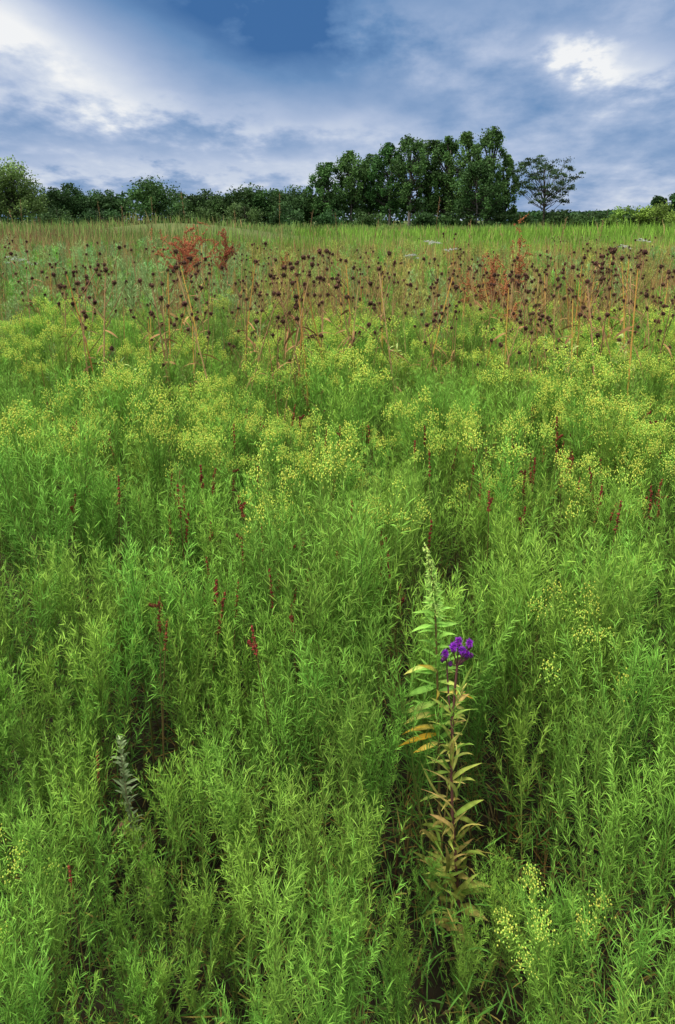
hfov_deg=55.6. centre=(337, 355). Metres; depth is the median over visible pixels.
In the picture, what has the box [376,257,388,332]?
dried seed stalk
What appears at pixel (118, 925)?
goldenrod plant
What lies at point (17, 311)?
tall weed
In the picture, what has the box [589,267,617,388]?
dried seed stalk
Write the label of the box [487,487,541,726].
goldenrod plant
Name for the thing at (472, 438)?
goldenrod plant
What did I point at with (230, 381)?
goldenrod in bloom
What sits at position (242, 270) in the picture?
dried seed stalk
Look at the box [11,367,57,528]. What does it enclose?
goldenrod plant
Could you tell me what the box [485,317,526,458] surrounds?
goldenrod in bloom
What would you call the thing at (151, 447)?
goldenrod in bloom
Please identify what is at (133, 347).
goldenrod in bloom
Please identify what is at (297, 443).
goldenrod in bloom
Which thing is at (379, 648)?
red dock stalk
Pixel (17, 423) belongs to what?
goldenrod in bloom
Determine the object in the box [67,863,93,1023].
red dock stalk
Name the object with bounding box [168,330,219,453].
goldenrod in bloom
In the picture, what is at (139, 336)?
goldenrod in bloom
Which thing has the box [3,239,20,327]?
dried seed stalk
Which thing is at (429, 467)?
red dock stalk
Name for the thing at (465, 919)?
goldenrod plant
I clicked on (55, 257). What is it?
weed thicket
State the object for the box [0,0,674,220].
sky
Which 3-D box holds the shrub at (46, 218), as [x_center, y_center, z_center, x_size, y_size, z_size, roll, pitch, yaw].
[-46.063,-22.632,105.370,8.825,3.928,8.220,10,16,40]
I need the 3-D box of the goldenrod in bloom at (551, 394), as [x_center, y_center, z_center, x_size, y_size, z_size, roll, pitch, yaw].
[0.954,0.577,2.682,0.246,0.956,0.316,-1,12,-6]
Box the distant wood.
[0,192,670,225]
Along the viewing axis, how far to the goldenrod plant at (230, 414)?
2.58 m
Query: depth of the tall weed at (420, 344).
4.29 m
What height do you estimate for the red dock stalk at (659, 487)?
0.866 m
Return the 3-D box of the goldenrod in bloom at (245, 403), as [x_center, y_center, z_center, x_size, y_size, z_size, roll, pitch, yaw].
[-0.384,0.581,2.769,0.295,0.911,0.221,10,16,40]
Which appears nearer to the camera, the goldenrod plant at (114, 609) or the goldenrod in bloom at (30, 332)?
the goldenrod plant at (114, 609)
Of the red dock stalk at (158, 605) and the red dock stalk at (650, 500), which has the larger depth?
the red dock stalk at (650, 500)
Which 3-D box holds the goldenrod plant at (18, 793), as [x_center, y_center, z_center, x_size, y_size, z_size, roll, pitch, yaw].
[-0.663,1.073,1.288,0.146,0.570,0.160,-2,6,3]
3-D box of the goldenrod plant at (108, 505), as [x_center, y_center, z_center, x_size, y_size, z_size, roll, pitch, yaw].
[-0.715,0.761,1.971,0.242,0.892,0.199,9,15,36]
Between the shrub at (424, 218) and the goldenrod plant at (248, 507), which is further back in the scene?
the shrub at (424, 218)
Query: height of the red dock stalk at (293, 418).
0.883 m
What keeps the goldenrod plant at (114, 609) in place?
on the ground at (388, 857)
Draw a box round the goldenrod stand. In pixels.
[0,286,674,1023]
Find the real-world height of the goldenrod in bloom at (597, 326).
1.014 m
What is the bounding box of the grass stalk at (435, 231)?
[433,197,440,266]
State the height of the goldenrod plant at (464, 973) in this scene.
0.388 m
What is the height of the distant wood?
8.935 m
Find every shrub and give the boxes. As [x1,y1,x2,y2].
[29,207,83,226]
[68,207,125,225]
[152,207,196,223]
[185,206,220,224]
[219,202,268,225]
[261,204,304,228]
[312,208,354,226]
[350,209,388,227]
[409,210,446,227]
[438,210,466,227]
[461,206,508,227]
[498,210,535,225]
[535,209,585,226]
[566,210,604,226]
[590,209,622,221]
[599,205,636,228]
[627,212,658,227]
[631,200,674,227]
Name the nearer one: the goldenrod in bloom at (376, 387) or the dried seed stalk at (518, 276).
the goldenrod in bloom at (376, 387)
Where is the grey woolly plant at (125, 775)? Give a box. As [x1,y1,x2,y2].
[110,735,156,907]
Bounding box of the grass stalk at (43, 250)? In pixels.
[37,217,46,285]
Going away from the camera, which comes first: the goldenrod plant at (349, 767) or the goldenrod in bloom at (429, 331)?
the goldenrod plant at (349, 767)
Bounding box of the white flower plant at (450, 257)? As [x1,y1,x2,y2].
[444,248,456,275]
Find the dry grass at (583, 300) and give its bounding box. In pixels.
[0,231,674,534]
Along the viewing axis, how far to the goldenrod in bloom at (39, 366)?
3.37 m
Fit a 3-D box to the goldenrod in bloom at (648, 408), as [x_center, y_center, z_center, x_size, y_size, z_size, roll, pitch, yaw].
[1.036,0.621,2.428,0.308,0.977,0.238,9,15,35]
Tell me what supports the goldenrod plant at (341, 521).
on the ground at (388, 857)
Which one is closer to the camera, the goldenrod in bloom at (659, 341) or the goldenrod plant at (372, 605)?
the goldenrod plant at (372, 605)
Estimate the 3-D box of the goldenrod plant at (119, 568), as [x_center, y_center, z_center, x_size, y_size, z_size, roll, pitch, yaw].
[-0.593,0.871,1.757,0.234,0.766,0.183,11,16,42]
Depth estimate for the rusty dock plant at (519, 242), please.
5.96 m
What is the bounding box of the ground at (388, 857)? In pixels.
[0,221,674,1023]
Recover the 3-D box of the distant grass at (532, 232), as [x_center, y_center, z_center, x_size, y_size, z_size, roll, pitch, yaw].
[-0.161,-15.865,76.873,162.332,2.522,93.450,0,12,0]
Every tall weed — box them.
[0,280,12,317]
[0,299,16,367]
[0,301,12,357]
[2,296,18,323]
[5,292,20,327]
[7,300,26,356]
[9,278,25,322]
[18,291,37,314]
[20,287,46,405]
[22,308,32,361]
[27,287,49,360]
[27,288,61,387]
[30,286,49,313]
[39,284,55,377]
[70,296,92,323]
[80,279,95,318]
[88,295,116,333]
[93,350,125,474]
[99,280,123,319]
[102,286,124,343]
[107,292,125,364]
[112,284,122,318]
[117,281,139,319]
[120,277,147,318]
[134,284,158,352]
[141,294,153,363]
[147,298,160,324]
[155,284,179,344]
[179,283,191,335]
[183,277,207,382]
[185,271,203,323]
[192,271,203,311]
[194,292,216,331]
[199,285,216,374]
[204,280,218,323]
[208,287,234,363]
[210,277,227,314]
[214,322,234,427]
[216,286,229,348]
[220,292,236,371]
[246,281,270,346]
[249,320,267,397]
[262,394,288,505]
[278,328,298,413]
[279,342,292,403]
[295,313,311,351]
[300,294,313,332]
[307,278,317,324]
[324,277,336,310]
[335,291,358,328]
[362,294,375,319]
[381,276,401,333]
[383,275,389,316]
[383,284,397,315]
[391,283,404,361]
[392,266,411,308]
[396,267,409,340]
[397,299,419,383]
[400,279,425,358]
[407,285,421,319]
[412,284,428,321]
[412,309,434,355]
[416,328,424,366]
[417,280,442,332]
[427,268,442,318]
[427,276,442,311]
[429,292,445,328]
[434,284,457,332]
[438,292,454,382]
[442,285,460,301]
[520,283,534,312]
[556,304,571,326]
[570,278,586,337]
[586,278,606,311]
[597,297,621,329]
[607,283,628,308]
[630,324,647,352]
[635,302,656,329]
[637,328,650,371]
[644,285,672,321]
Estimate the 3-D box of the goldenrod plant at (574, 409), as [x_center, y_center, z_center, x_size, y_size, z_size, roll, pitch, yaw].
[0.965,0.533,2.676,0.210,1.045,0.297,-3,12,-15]
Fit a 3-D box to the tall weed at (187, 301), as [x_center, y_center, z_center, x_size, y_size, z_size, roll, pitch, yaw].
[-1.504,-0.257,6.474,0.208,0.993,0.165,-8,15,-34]
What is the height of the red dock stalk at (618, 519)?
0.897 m
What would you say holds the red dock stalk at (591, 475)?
on the ground at (388, 857)
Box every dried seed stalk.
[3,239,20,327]
[7,240,43,313]
[20,267,47,425]
[43,286,76,329]
[48,262,57,353]
[50,270,89,514]
[55,271,116,443]
[66,266,96,323]
[68,263,102,499]
[71,262,109,338]
[71,274,96,339]
[74,265,112,335]
[77,245,127,535]
[82,241,102,332]
[111,240,119,278]
[123,244,146,372]
[124,297,157,444]
[128,276,192,487]
[142,317,163,406]
[146,269,182,466]
[146,272,184,487]
[151,256,197,461]
[152,248,178,338]
[159,266,173,321]
[168,265,195,433]
[170,310,207,376]
[172,249,238,527]
[175,312,214,516]
[177,262,215,386]
[186,253,214,345]
[189,276,209,358]
[194,262,215,325]
[195,265,211,359]
[200,259,212,289]
[220,258,277,454]
[222,252,239,327]
[223,287,242,357]
[225,279,257,389]
[227,280,298,534]
[232,247,251,343]
[232,305,278,482]
[233,255,246,354]
[234,282,263,486]
[243,265,270,371]
[245,260,262,310]
[248,243,258,299]
[253,283,274,366]
[253,320,281,431]
[255,260,269,310]
[258,282,285,323]
[264,242,310,507]
[265,257,281,362]
[267,260,310,527]
[268,299,297,504]
[271,254,317,513]
[271,274,284,325]
[272,280,318,411]
[280,261,322,513]
[281,266,332,387]
[285,250,299,348]
[291,262,304,344]
[294,293,356,416]
[310,247,374,518]
[310,277,329,435]
[312,254,332,315]
[312,293,341,492]
[315,251,334,314]
[316,275,384,502]
[318,277,348,345]
[324,280,370,475]
[327,257,354,311]
[331,273,351,333]
[353,265,371,314]
[354,276,393,465]
[355,249,385,315]
[359,256,382,311]
[359,268,384,335]
[363,247,372,300]
[366,251,409,460]
[367,271,389,461]
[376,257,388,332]
[383,281,407,336]
[386,271,413,346]
[395,319,442,392]
[399,279,418,347]
[412,272,458,443]
[418,283,440,394]
[422,257,448,337]
[422,305,455,504]
[423,276,450,330]
[427,269,455,375]
[436,278,461,384]
[437,318,462,400]
[442,232,458,290]
[447,255,460,295]
[447,265,468,299]
[452,287,465,388]
[457,244,477,306]
[458,263,487,322]
[463,339,500,509]
[467,258,483,354]
[469,270,513,365]
[473,271,510,313]
[474,269,500,446]
[476,311,538,505]
[478,302,514,420]
[481,277,504,307]
[483,273,529,364]
[492,273,521,492]
[496,263,526,331]
[501,255,520,357]
[503,281,546,477]
[509,278,531,377]
[509,281,533,326]
[512,268,564,489]
[514,312,551,482]
[517,273,550,494]
[518,325,558,472]
[528,262,566,355]
[529,277,561,374]
[529,280,560,460]
[530,264,551,334]
[532,250,551,366]
[533,277,559,335]
[539,284,577,481]
[540,288,583,511]
[551,237,560,267]
[552,256,569,340]
[560,261,610,376]
[560,266,578,332]
[562,265,629,533]
[562,274,587,329]
[565,254,605,341]
[571,250,594,313]
[575,251,609,334]
[575,261,601,349]
[581,270,616,333]
[582,239,607,322]
[582,286,612,382]
[586,270,603,329]
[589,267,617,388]
[593,260,609,311]
[593,261,626,383]
[595,279,616,323]
[598,255,663,387]
[605,300,632,343]
[606,247,644,398]
[607,277,621,315]
[609,248,649,397]
[613,299,663,400]
[615,246,642,310]
[618,270,646,337]
[618,272,644,307]
[626,238,647,301]
[626,268,654,350]
[627,239,641,313]
[633,277,665,518]
[638,237,656,271]
[646,265,674,318]
[655,299,674,363]
[658,270,674,307]
[660,270,674,327]
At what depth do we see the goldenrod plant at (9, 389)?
2.66 m
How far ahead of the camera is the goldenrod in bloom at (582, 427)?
2.18 m
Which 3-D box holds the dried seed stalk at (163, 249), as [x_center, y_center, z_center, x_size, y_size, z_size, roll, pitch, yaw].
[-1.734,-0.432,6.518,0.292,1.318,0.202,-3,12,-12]
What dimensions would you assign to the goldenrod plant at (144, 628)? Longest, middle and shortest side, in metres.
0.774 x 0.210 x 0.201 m
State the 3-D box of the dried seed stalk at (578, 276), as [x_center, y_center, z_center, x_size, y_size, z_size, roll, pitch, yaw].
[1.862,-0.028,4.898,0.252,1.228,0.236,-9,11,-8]
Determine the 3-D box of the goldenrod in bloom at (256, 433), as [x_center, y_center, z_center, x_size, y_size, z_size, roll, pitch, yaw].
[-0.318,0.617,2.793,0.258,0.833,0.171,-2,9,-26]
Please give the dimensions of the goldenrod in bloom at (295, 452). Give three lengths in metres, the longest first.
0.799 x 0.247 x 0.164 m
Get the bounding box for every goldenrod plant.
[0,373,37,563]
[0,390,47,574]
[0,391,11,581]
[0,402,47,658]
[0,408,57,691]
[0,418,81,706]
[0,427,91,734]
[0,441,35,653]
[0,452,83,752]
[0,459,19,651]
[0,463,36,687]
[0,496,33,759]
[0,539,64,827]
[0,558,57,830]
[0,591,33,823]
[0,637,32,929]
[0,666,38,943]
[0,680,74,957]
[0,755,39,1016]
[0,762,80,1023]
[0,783,43,1000]
[0,787,93,1023]
[0,809,96,1023]
[0,856,52,1022]
[0,884,101,1023]
[1,378,58,601]
[1,537,75,789]
[2,374,140,703]
[3,436,46,628]
[3,652,76,883]
[4,404,47,580]
[4,448,76,628]
[6,572,148,883]
[7,626,92,879]
[8,696,74,902]
[9,721,103,968]
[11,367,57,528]
[15,457,96,675]
[19,966,104,1023]
[22,524,141,820]
[23,702,133,988]
[28,558,105,790]
[28,725,115,998]
[35,782,136,1023]
[39,529,148,821]
[42,595,105,843]
[43,482,135,726]
[45,351,97,514]
[45,683,102,907]
[47,464,125,731]
[48,402,86,537]
[48,406,77,585]
[52,660,124,899]
[57,424,129,587]
[65,458,144,670]
[68,569,140,813]
[69,538,152,801]
[71,602,159,893]
[75,473,114,612]
[76,876,157,1023]
[77,555,174,772]
[82,363,158,557]
[82,368,153,592]
[83,451,152,716]
[84,442,128,644]
[84,913,157,1023]
[89,522,178,786]
[90,942,197,1023]
[97,508,205,849]
[99,796,159,984]
[106,423,176,561]
[110,906,202,1023]
[113,464,185,729]
[114,479,153,674]
[114,832,175,1023]
[115,424,164,636]
[117,544,191,822]
[120,390,165,572]
[126,590,234,874]
[127,812,182,997]
[132,725,211,960]
[134,545,228,851]
[135,561,248,860]
[138,480,206,695]
[139,754,192,923]
[142,729,246,1011]
[143,499,207,686]
[144,463,187,639]
[146,567,219,889]
[148,863,215,1023]
[152,469,215,715]
[156,572,257,812]
[160,492,248,730]
[160,920,232,1023]
[162,446,235,645]
[166,554,246,836]
[169,393,215,572]
[171,651,240,910]
[174,707,265,940]
[177,466,234,673]
[177,474,260,745]
[178,837,248,1022]
[185,419,233,591]
[185,550,261,837]
[189,419,234,587]
[194,449,242,636]
[197,394,259,572]
[197,526,273,756]
[198,456,272,689]
[199,726,288,986]
[203,428,242,583]
[203,636,296,859]
[203,738,281,1021]
[203,887,331,1023]
[204,504,298,838]
[205,866,251,1023]
[206,597,290,864]
[206,670,305,908]
[211,653,281,875]
[211,958,292,1023]
[213,509,286,743]
[216,483,326,837]
[217,481,286,667]
[219,793,285,1023]
[221,509,308,794]
[221,829,356,1023]
[224,422,256,574]
[227,472,278,659]
[228,668,314,937]
[229,574,336,875]
[233,507,276,681]
[236,735,327,993]
[257,591,350,907]
[258,524,368,895]
[258,865,358,1023]
[259,473,365,802]
[259,607,363,916]
[260,635,337,926]
[266,468,424,826]
[266,826,360,1023]
[271,740,380,1023]
[276,450,360,696]
[280,464,321,546]
[281,619,396,911]
[284,494,366,857]
[288,886,396,1023]
[290,544,391,878]
[294,480,381,744]
[296,834,406,1023]
[297,583,401,920]
[298,523,389,766]
[304,430,370,527]
[304,511,399,838]
[306,482,366,722]
[306,850,391,1023]
[307,486,380,664]
[309,639,382,953]
[311,394,396,588]
[312,471,415,835]
[315,767,389,1023]
[316,425,353,474]
[317,389,372,563]
[319,388,369,457]
[319,442,380,536]
[319,541,423,810]
[320,371,377,504]
[322,783,411,1023]
[332,467,394,697]
[332,467,408,757]
[337,671,405,979]
[339,367,383,527]
[339,678,403,943]
[349,471,428,765]
[353,463,433,707]
[355,554,507,887]
[356,477,397,662]
[357,486,419,727]
[359,914,421,1023]
[361,473,404,655]
[366,380,420,554]
[366,453,417,619]
[370,440,428,694]
[370,461,447,667]
[373,877,429,1023]
[374,397,451,594]
[374,615,489,899]
[376,642,450,945]
[377,911,430,1023]
[383,984,436,1023]
[384,565,523,901]
[387,378,433,544]
[387,397,427,583]
[387,403,441,594]
[389,476,476,698]
[390,455,467,619]
[390,561,486,861]
[395,384,445,565]
[403,375,451,598]
[403,451,435,633]
[409,835,450,984]
[411,386,470,563]
[415,358,456,588]
[415,644,461,865]
[417,561,487,834]
[423,997,482,1023]
[424,591,512,873]
[426,379,498,569]
[430,393,460,546]
[434,882,495,1023]
[437,384,501,580]
[437,484,501,686]
[439,604,524,840]
[440,927,499,1023]
[442,376,501,596]
[445,489,504,727]
[447,391,487,569]
[454,450,500,629]
[454,472,521,661]
[454,517,529,797]
[462,520,543,836]
[464,839,525,1012]
[465,548,535,752]
[466,877,520,1023]
[468,573,544,820]
[470,501,553,761]
[471,566,589,871]
[472,828,524,973]
[473,474,548,651]
[474,390,524,540]
[475,374,540,599]
[479,353,530,540]
[480,595,564,896]
[483,366,542,498]
[484,496,575,854]
[484,676,557,958]
[484,855,537,1002]
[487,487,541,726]
[491,861,551,1023]
[497,505,569,727]
[502,1003,566,1023]
[503,875,569,1023]
[510,447,562,619]
[510,594,616,887]
[511,461,578,701]
[512,367,553,499]
[517,848,589,1023]
[518,680,612,956]
[521,406,574,579]
[523,547,621,862]
[525,527,612,796]
[527,888,605,1023]
[528,527,651,833]
[533,447,606,652]
[534,532,665,852]
[540,566,674,907]
[541,500,644,810]
[541,615,615,903]
[542,490,626,724]
[546,359,614,571]
[546,777,638,1023]
[552,610,667,972]
[553,679,674,1023]
[558,551,637,781]
[559,917,674,1023]
[563,457,674,718]
[564,730,674,1023]
[571,530,661,857]
[573,452,641,694]
[577,613,674,972]
[577,865,674,1023]
[584,685,674,953]
[587,490,674,789]
[591,491,654,728]
[592,529,667,751]
[592,532,674,834]
[594,465,651,692]
[597,517,674,822]
[603,730,674,1022]
[605,461,674,700]
[607,536,674,798]
[614,873,674,1023]
[617,634,674,919]
[622,688,674,959]
[628,588,674,887]
[630,393,672,529]
[638,932,674,1023]
[639,438,674,608]
[643,435,673,573]
[647,530,674,756]
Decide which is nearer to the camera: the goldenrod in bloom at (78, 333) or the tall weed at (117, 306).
the goldenrod in bloom at (78, 333)
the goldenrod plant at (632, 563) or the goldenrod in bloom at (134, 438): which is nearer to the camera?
the goldenrod plant at (632, 563)
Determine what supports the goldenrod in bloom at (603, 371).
on the ground at (388, 857)
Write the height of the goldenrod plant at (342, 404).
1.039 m
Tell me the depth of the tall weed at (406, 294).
5.38 m
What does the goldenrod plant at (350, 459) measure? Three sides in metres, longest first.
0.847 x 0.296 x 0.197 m
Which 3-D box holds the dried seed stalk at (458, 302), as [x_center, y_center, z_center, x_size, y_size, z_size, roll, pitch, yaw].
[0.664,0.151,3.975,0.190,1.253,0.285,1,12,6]
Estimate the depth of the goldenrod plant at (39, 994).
0.92 m
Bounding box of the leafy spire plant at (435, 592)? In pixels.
[398,542,472,940]
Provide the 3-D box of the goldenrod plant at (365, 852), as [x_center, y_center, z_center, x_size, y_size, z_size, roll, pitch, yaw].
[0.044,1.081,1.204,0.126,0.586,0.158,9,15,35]
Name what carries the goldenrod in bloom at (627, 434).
on the ground at (388, 857)
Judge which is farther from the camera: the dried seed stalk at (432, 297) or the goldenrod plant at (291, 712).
the dried seed stalk at (432, 297)
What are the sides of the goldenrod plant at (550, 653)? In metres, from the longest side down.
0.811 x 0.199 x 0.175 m
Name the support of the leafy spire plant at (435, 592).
on the ground at (388, 857)
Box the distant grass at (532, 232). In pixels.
[0,211,674,245]
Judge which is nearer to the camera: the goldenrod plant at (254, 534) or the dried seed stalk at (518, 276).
the goldenrod plant at (254, 534)
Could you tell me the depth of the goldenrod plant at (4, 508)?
2.24 m
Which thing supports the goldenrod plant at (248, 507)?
on the ground at (388, 857)
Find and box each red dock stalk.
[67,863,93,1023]
[70,494,78,721]
[96,751,110,982]
[102,442,127,616]
[108,431,125,544]
[117,476,131,735]
[138,498,158,708]
[148,601,169,871]
[159,596,178,835]
[163,618,173,863]
[168,515,178,726]
[169,474,175,675]
[176,482,195,730]
[182,485,189,646]
[182,511,189,704]
[199,465,220,726]
[199,589,225,878]
[202,468,216,705]
[205,557,228,800]
[208,471,215,658]
[209,521,215,744]
[212,580,217,867]
[230,581,238,858]
[232,468,239,665]
[233,423,239,597]
[235,534,246,767]
[238,497,296,734]
[247,623,298,937]
[268,568,290,852]
[277,559,287,819]
[284,587,296,812]
[285,567,309,785]
[286,403,295,493]
[288,545,295,843]
[289,533,304,740]
[289,603,299,895]
[299,415,306,567]
[336,550,352,798]
[368,427,369,551]
[377,529,386,794]
[379,557,382,796]
[383,548,392,799]
[383,584,404,856]
[408,520,432,716]
[412,440,416,662]
[420,424,426,605]
[427,440,458,632]
[428,444,431,608]
[445,446,476,695]
[471,438,496,616]
[472,483,481,688]
[480,490,493,726]
[496,505,525,734]
[510,469,526,690]
[517,457,535,655]
[524,452,531,645]
[528,471,532,684]
[530,456,573,658]
[536,499,578,721]
[537,463,568,686]
[538,496,574,695]
[540,441,563,655]
[540,446,544,625]
[543,503,617,701]
[548,467,562,703]
[550,416,557,624]
[555,435,562,592]
[572,496,600,698]
[579,499,622,752]
[582,484,603,708]
[588,465,597,698]
[631,483,652,696]
[631,549,672,712]
[638,495,668,710]
[645,478,663,542]
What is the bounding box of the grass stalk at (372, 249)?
[369,219,378,292]
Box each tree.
[0,154,51,227]
[22,186,62,223]
[40,182,96,222]
[71,189,107,221]
[89,189,133,219]
[120,175,186,223]
[166,191,193,222]
[181,188,224,216]
[199,191,242,223]
[221,182,267,223]
[240,188,287,225]
[268,185,313,224]
[299,188,324,223]
[304,162,349,217]
[329,150,377,221]
[354,153,393,219]
[364,142,408,225]
[386,133,440,225]
[411,139,453,217]
[419,135,473,215]
[439,131,487,214]
[449,162,506,225]
[468,125,521,218]
[497,154,519,214]
[509,154,585,223]
[645,195,669,217]
[668,193,674,213]
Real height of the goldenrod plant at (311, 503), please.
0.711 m
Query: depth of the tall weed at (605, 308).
5.27 m
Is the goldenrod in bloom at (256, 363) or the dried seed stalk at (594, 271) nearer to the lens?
the goldenrod in bloom at (256, 363)
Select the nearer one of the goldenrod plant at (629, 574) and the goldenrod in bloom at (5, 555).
the goldenrod plant at (629, 574)
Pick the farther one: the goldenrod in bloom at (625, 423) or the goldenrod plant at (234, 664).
the goldenrod in bloom at (625, 423)
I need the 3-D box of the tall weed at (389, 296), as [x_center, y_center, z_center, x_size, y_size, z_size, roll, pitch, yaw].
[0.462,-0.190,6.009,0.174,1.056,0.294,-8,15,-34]
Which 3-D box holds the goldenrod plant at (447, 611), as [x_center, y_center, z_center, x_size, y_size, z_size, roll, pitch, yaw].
[0.176,0.864,1.484,0.312,0.893,0.207,1,15,-4]
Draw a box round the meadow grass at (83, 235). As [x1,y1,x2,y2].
[0,213,674,312]
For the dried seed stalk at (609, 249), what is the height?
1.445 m
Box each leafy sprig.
[125,364,149,524]
[390,344,407,478]
[509,386,537,527]
[557,338,577,505]
[611,333,630,489]
[629,365,651,418]
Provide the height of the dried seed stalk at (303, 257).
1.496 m
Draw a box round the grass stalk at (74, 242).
[71,220,76,275]
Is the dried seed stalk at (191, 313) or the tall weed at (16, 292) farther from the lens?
the tall weed at (16, 292)
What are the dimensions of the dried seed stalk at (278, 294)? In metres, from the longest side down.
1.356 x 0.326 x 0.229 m
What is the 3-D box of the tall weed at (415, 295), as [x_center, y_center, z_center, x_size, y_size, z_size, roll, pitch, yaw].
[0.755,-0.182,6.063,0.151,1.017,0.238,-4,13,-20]
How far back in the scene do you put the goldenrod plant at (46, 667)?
1.45 m
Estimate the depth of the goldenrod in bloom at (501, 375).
2.77 m
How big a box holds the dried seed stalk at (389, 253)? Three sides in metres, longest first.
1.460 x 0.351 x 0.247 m
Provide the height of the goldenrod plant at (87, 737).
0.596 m
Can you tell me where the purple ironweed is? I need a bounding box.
[410,636,494,955]
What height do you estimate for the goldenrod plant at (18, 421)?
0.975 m
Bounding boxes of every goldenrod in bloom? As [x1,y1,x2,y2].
[0,329,30,399]
[0,337,40,489]
[0,347,25,480]
[0,392,64,681]
[0,415,8,605]
[0,423,78,664]
[0,815,63,1018]
[1,313,52,394]
[2,359,50,426]
[8,397,82,573]
[16,333,49,427]
[18,360,52,514]
[19,379,110,586]
[21,429,94,637]
[32,294,83,357]
[35,318,88,512]
[36,406,103,589]
[36,426,100,601]
[37,362,84,419]
[39,457,132,672]
[49,323,103,408]
[51,340,109,413]
[53,335,110,415]
[56,310,89,367]
[58,410,110,607]
[60,315,106,367]
[61,364,140,573]
[63,334,109,391]
[72,331,107,422]
[78,362,160,562]
[81,403,142,578]
[86,360,160,565]
[96,352,167,579]
[108,343,149,461]
[111,451,155,613]
[116,339,148,373]
[121,417,181,580]
[123,416,187,617]
[125,390,192,657]
[126,329,178,375]
[131,383,176,500]
[136,344,184,482]
[156,426,227,590]
[157,375,212,529]
[163,403,216,602]
[167,453,233,613]
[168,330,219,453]
[170,399,232,566]
[173,393,228,539]
[174,331,215,380]
[175,420,241,650]
[182,337,228,381]
[182,417,229,600]
[183,369,226,421]
[185,345,234,383]
[191,379,232,544]
[192,390,238,556]
[193,394,242,543]
[197,371,243,518]
[206,384,284,493]
[225,440,281,643]
[228,409,311,626]
[229,407,286,590]
[236,402,292,512]
[237,489,318,707]
[239,325,297,423]
[239,473,304,721]
[242,361,297,501]
[244,352,284,409]
[245,424,378,797]
[246,330,294,472]
[257,417,304,569]
[258,412,315,507]
[259,406,315,511]
[263,362,312,423]
[266,339,304,386]
[271,405,358,664]
[272,450,329,600]
[275,351,323,438]
[275,442,324,630]
[277,339,359,461]
[280,419,328,564]
[282,382,310,427]
[291,430,338,642]
[300,346,341,435]
[300,350,348,450]
[301,449,364,648]
[305,370,358,440]
[308,328,356,433]
[308,345,360,500]
[312,434,367,548]
[320,323,355,346]
[323,330,359,374]
[326,323,371,387]
[326,337,377,563]
[338,317,379,348]
[339,356,392,505]
[340,465,380,596]
[343,308,399,495]
[353,475,430,725]
[359,422,402,603]
[366,353,408,473]
[369,325,395,471]
[370,349,404,476]
[381,385,465,605]
[389,349,429,489]
[394,318,441,466]
[398,411,477,632]
[400,332,446,483]
[408,359,453,491]
[408,415,477,645]
[423,399,507,638]
[430,323,475,405]
[443,345,485,493]
[445,473,518,678]
[461,414,572,704]
[462,457,546,648]
[466,320,534,417]
[466,366,516,477]
[471,357,511,473]
[474,349,511,498]
[476,353,545,548]
[481,407,556,588]
[483,344,524,382]
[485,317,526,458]
[493,862,615,1023]
[498,365,557,556]
[502,338,538,408]
[504,336,550,499]
[508,333,541,469]
[513,371,571,556]
[519,389,576,552]
[522,396,575,565]
[524,566,636,902]
[531,380,605,598]
[535,354,552,376]
[536,335,564,422]
[536,372,640,628]
[537,360,614,581]
[538,399,625,607]
[538,449,611,688]
[540,328,618,578]
[544,446,632,722]
[550,402,610,595]
[551,337,603,379]
[553,332,587,372]
[555,349,649,562]
[559,391,625,535]
[564,411,657,655]
[565,351,634,554]
[567,383,660,615]
[570,334,607,361]
[571,321,608,367]
[572,490,648,624]
[579,395,670,551]
[581,318,614,359]
[582,341,620,378]
[586,407,653,569]
[588,408,674,497]
[589,330,630,376]
[594,428,645,521]
[596,393,662,519]
[597,336,639,376]
[604,346,674,424]
[605,354,674,426]
[605,387,674,486]
[607,426,664,554]
[611,330,650,377]
[613,436,674,691]
[618,345,658,427]
[628,349,672,435]
[628,362,668,474]
[631,349,674,484]
[641,357,674,473]
[643,390,674,537]
[644,304,674,408]
[645,423,674,593]
[645,444,674,658]
[646,329,674,387]
[651,435,674,598]
[655,330,674,476]
[661,327,674,493]
[668,370,674,572]
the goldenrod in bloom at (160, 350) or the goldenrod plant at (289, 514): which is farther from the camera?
the goldenrod in bloom at (160, 350)
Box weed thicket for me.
[0,235,674,479]
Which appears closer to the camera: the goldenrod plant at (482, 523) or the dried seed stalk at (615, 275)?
the goldenrod plant at (482, 523)
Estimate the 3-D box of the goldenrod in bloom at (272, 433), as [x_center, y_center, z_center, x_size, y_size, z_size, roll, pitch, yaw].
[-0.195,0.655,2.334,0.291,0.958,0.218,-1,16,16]
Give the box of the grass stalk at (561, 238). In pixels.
[554,218,566,333]
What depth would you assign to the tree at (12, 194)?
57.50 m
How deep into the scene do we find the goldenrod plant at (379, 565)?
1.59 m
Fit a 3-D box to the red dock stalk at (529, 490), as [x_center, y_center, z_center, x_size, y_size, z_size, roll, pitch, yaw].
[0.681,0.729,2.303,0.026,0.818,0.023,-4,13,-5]
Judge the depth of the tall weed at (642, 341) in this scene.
4.25 m
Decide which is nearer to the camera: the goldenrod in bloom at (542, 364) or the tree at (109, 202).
the goldenrod in bloom at (542, 364)
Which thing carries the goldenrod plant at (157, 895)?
on the ground at (388, 857)
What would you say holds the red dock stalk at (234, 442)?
on the ground at (388, 857)
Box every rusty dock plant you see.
[150,221,217,323]
[212,228,240,283]
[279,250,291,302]
[458,253,508,332]
[459,271,469,307]
[493,274,527,324]
[511,213,532,314]
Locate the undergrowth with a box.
[0,532,674,1023]
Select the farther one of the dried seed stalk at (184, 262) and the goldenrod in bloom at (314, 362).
the dried seed stalk at (184, 262)
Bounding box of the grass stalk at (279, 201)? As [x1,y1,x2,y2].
[278,194,281,327]

